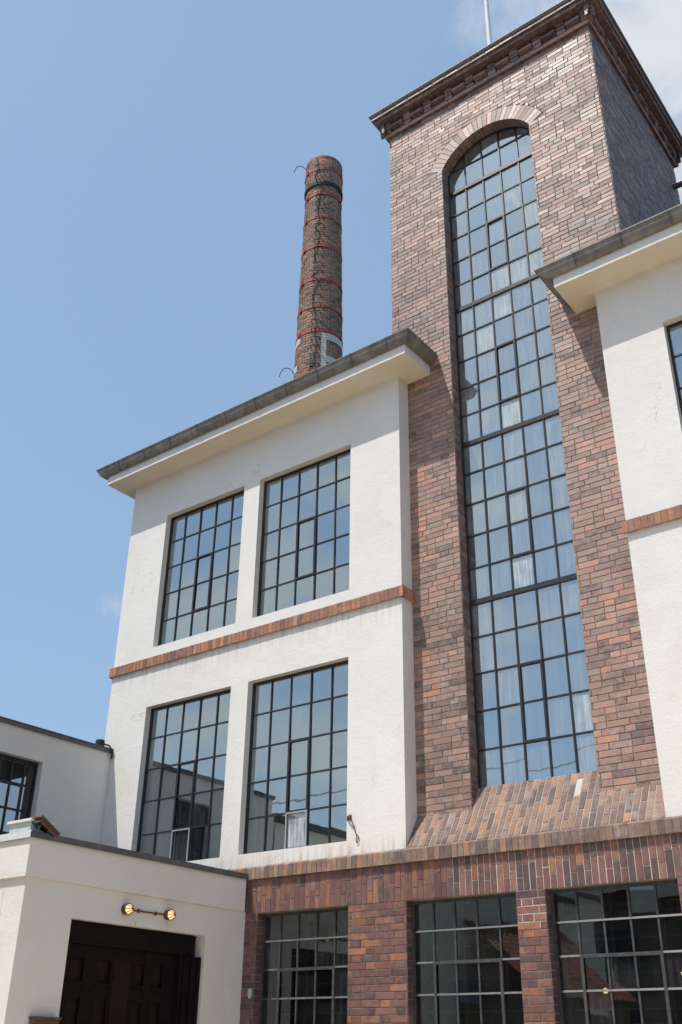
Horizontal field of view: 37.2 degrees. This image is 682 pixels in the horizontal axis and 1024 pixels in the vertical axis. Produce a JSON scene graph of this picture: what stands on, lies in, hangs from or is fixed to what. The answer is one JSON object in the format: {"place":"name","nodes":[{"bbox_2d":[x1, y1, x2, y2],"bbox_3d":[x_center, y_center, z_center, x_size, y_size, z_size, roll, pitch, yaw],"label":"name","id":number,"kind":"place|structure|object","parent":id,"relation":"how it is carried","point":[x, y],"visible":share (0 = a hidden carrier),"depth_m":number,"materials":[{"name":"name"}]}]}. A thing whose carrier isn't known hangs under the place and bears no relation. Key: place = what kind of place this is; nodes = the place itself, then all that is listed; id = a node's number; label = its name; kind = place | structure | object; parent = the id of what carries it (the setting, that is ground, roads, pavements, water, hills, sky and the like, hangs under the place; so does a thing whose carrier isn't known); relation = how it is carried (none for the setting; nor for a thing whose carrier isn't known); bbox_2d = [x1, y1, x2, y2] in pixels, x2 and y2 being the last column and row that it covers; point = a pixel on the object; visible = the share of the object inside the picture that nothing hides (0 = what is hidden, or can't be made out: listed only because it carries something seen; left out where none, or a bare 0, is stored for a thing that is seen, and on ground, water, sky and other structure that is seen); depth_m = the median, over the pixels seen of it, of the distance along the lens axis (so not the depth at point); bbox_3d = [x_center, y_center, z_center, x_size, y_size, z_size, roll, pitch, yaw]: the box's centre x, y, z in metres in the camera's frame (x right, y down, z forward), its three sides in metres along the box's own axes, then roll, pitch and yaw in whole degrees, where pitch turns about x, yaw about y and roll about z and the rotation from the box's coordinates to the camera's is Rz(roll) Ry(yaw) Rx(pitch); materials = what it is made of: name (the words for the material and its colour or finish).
{"place":"outdoors","nodes":[
{"label":"outdoors","id":0,"kind":"place"},
{"bbox_2d":[0,830,247,1023],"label":"entrance building","id":1,"kind":"structure","parent":0,"point":[77,946],"depth_m":11.00,"materials":[{"name":"beige paint"}]},
{"bbox_2d":[7,818,55,832],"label":"roof block","id":2,"kind":"structure","parent":1,"relation":"on","point":[21,825],"depth_m":10.63,"materials":[{"name":"white paint"}]},
{"bbox_2d":[29,1016,61,1023],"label":"letter box","id":3,"kind":"object","parent":1,"relation":"attached to","point":[41,1020],"visible":1,"depth_m":9.91,"materials":[{"name":"brown wood"}]},
{"bbox_2d":[31,815,60,836],"bbox_3d":[-3.091,3.297,10.604,0.180,0.191,0.272,-19,-34,32],"label":"floodlight","id":4,"kind":"object","parent":1,"relation":"on","point":[41,823],"visible":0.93,"depth_m":10.55,"materials":[{"name":"brown metal"}]},
{"bbox_2d":[121,903,133,914],"bbox_3d":[-2.327,4.354,11.114,0.134,0.120,0.120,-19,-34,32],"label":"wall lamp","id":5,"kind":"object","parent":1,"relation":"attached to","point":[127,909],"visible":1,"depth_m":11.08,"materials":[{"name":"glass"}]},
{"bbox_2d":[59,919,200,1023],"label":"door","id":6,"kind":"structure","parent":1,"relation":"in","point":[114,974],"depth_m":11.08,"materials":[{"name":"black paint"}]},
{"bbox_2d":[134,909,164,914],"bbox_3d":[-2.177,4.490,11.368,0.024,0.036,0.530,-19,-34,32],"label":"conduit","id":7,"kind":"object","parent":1,"relation":"attached to","point":[139,911],"visible":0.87,"depth_m":11.38,"materials":[{"name":"metal"}]},
{"bbox_2d":[163,909,175,919],"bbox_3d":[-1.941,4.596,11.563,0.134,0.120,0.120,-19,-34,32],"label":"wall lamp","id":8,"kind":"object","parent":1,"relation":"attached to","point":[170,914],"visible":1,"depth_m":11.53,"materials":[{"name":"glass"}]},
{"bbox_2d":[96,327,436,869],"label":"white building","id":9,"kind":"structure","parent":0,"point":[261,711],"depth_m":15.13,"materials":[{"name":"paint"}]},
{"bbox_2d":[136,689,230,861],"bbox_3d":[-2.189,3.764,14.311,1.725,2.324,0.041,-19,-34,32],"label":"window","id":10,"kind":"structure","parent":9,"relation":"in","point":[160,717],"depth_m":14.63,"materials":[{"name":"black metal"}]},
{"bbox_2d":[158,490,243,645],"bbox_3d":[-2.145,0.886,15.865,1.725,2.313,0.038,-19,-34,32],"label":"window","id":11,"kind":"structure","parent":9,"relation":"in","point":[204,545],"depth_m":15.92,"materials":[{"name":"glass"}]},
{"bbox_2d":[243,660,347,853],"bbox_3d":[-0.548,3.192,13.206,1.747,2.324,0.041,-19,-34,32],"label":"window","id":12,"kind":"structure","parent":9,"relation":"in","point":[299,813],"depth_m":13.20,"materials":[{"name":"black metal"}]},
{"bbox_2d":[257,449,350,616],"bbox_3d":[-0.503,0.314,14.759,1.747,2.313,0.038,-19,-34,32],"label":"window","id":13,"kind":"structure","parent":9,"relation":"in","point":[277,489],"depth_m":15.01,"materials":[{"name":"black metal"}]},
{"bbox_2d":[347,815,358,842],"bbox_3d":[0.129,3.779,12.093,0.183,0.343,0.071,-19,-34,32],"label":"window hook","id":14,"kind":"object","parent":9,"relation":"attached to","point":[349,817],"depth_m":12.11,"materials":[{"name":"metal"}]},
{"bbox_2d":[0,0,681,742],"label":"sky","id":15,"kind":"structure","parent":0,"point":[152,201],"materials":[{"name":"blue"}]},
{"label":"ground","id":16,"kind":"structure","parent":0,"visible":0},
{"bbox_2d":[279,155,342,378],"bbox_3d":[-0.788,0.954,28.825,2.274,29.868,2.274,-19,-34,32],"label":"brick chimney","id":17,"kind":"object","parent":16,"relation":"on","point":[319,342],"visible":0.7,"depth_m":32.93,"materials":[{"name":"brown brick"}]},
{"bbox_2d":[534,203,681,816],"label":"white building","id":18,"kind":"structure","parent":16,"relation":"on","point":[627,282],"depth_m":11.90,"materials":[{"name":"paint"}]},
{"bbox_2d":[666,320,681,415],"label":"window","id":19,"kind":"structure","parent":18,"relation":"in","point":[668,327],"depth_m":12.05,"materials":[{"name":"black metal"}]},
{"label":"courtyard paving","id":20,"kind":"structure","parent":0,"visible":0},
{"bbox_2d":[0,716,113,843],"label":"side wing","id":21,"kind":"structure","parent":20,"relation":"on","point":[60,780],"depth_m":14.35,"materials":[{"name":"white paint"}]},
{"bbox_2d":[0,753,38,834],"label":"window","id":22,"kind":"structure","parent":21,"relation":"in","point":[18,776],"depth_m":13.96,"materials":[{"name":"black metal"}]},
{"bbox_2d":[95,739,113,758],"bbox_3d":[-3.579,3.578,15.276,0.275,0.270,0.140,17,-32,-28],"label":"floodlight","id":23,"kind":"object","parent":21,"relation":"on","point":[100,742],"visible":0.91,"depth_m":15.25,"materials":[{"name":"black metal"}]},
{"bbox_2d":[230,816,681,1023],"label":"brick ground floor","id":24,"kind":"structure","parent":20,"relation":"on","point":[389,937],"depth_m":11.39,"materials":[{"name":"brown brick"}]},
{"bbox_2d":[248,988,251,998],"bbox_3d":[-1.086,5.744,12.087,0.056,0.110,0.019,-19,-34,32],"label":"wall plaque","id":25,"kind":"object","parent":24,"relation":"attached to","point":[249,993],"depth_m":12.08,"materials":[{"name":"metal"}]},
{"bbox_2d":[258,907,347,1023],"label":"window","id":26,"kind":"structure","parent":24,"relation":"in","point":[333,1013],"depth_m":12.00,"materials":[{"name":"grey metal"}]},
{"bbox_2d":[412,893,522,1023],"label":"window","id":27,"kind":"structure","parent":24,"relation":"in","point":[462,900],"depth_m":10.82,"materials":[{"name":"grey metal"}]},
{"bbox_2d":[368,0,681,920],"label":"brick tower","id":28,"kind":"structure","parent":24,"relation":"on","point":[520,154],"depth_m":13.48,"materials":[{"name":"brick"}]},
{"bbox_2d":[484,0,491,44],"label":"flagpole","id":29,"kind":"object","parent":28,"relation":"on","point":[487,22],"depth_m":18.31,"materials":[{"name":"white metal"}]},
{"bbox_2d":[448,126,596,788],"bbox_3d":[2.299,-1.507,13.807,1.555,10.315,0.047,-19,-34,32],"label":"window","id":30,"kind":"structure","parent":28,"relation":"in","point":[533,716],"depth_m":13.19,"materials":[{"name":"blue glass"}]},
{"bbox_2d":[595,893,607,993],"bbox_3d":[3.026,5.014,11.812,0.060,1.087,0.060,-19,-34,32],"label":"pendant lamp","id":31,"kind":"object","parent":24,"relation":"hanging from","point":[601,947],"visible":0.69,"depth_m":11.78,"materials":[{"name":"brown metal"}]},
{"bbox_2d":[550,879,681,1023],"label":"window","id":32,"kind":"structure","parent":24,"relation":"in","point":[666,971],"depth_m":9.90,"materials":[{"name":"grey metal"}]},
{"bbox_2d":[672,887,681,973],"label":"pendant lamp","id":33,"kind":"object","parent":24,"relation":"hanging from","point":[677,925],"visible":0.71,"depth_m":11.38,"materials":[{"name":"brown metal"}]}
]}

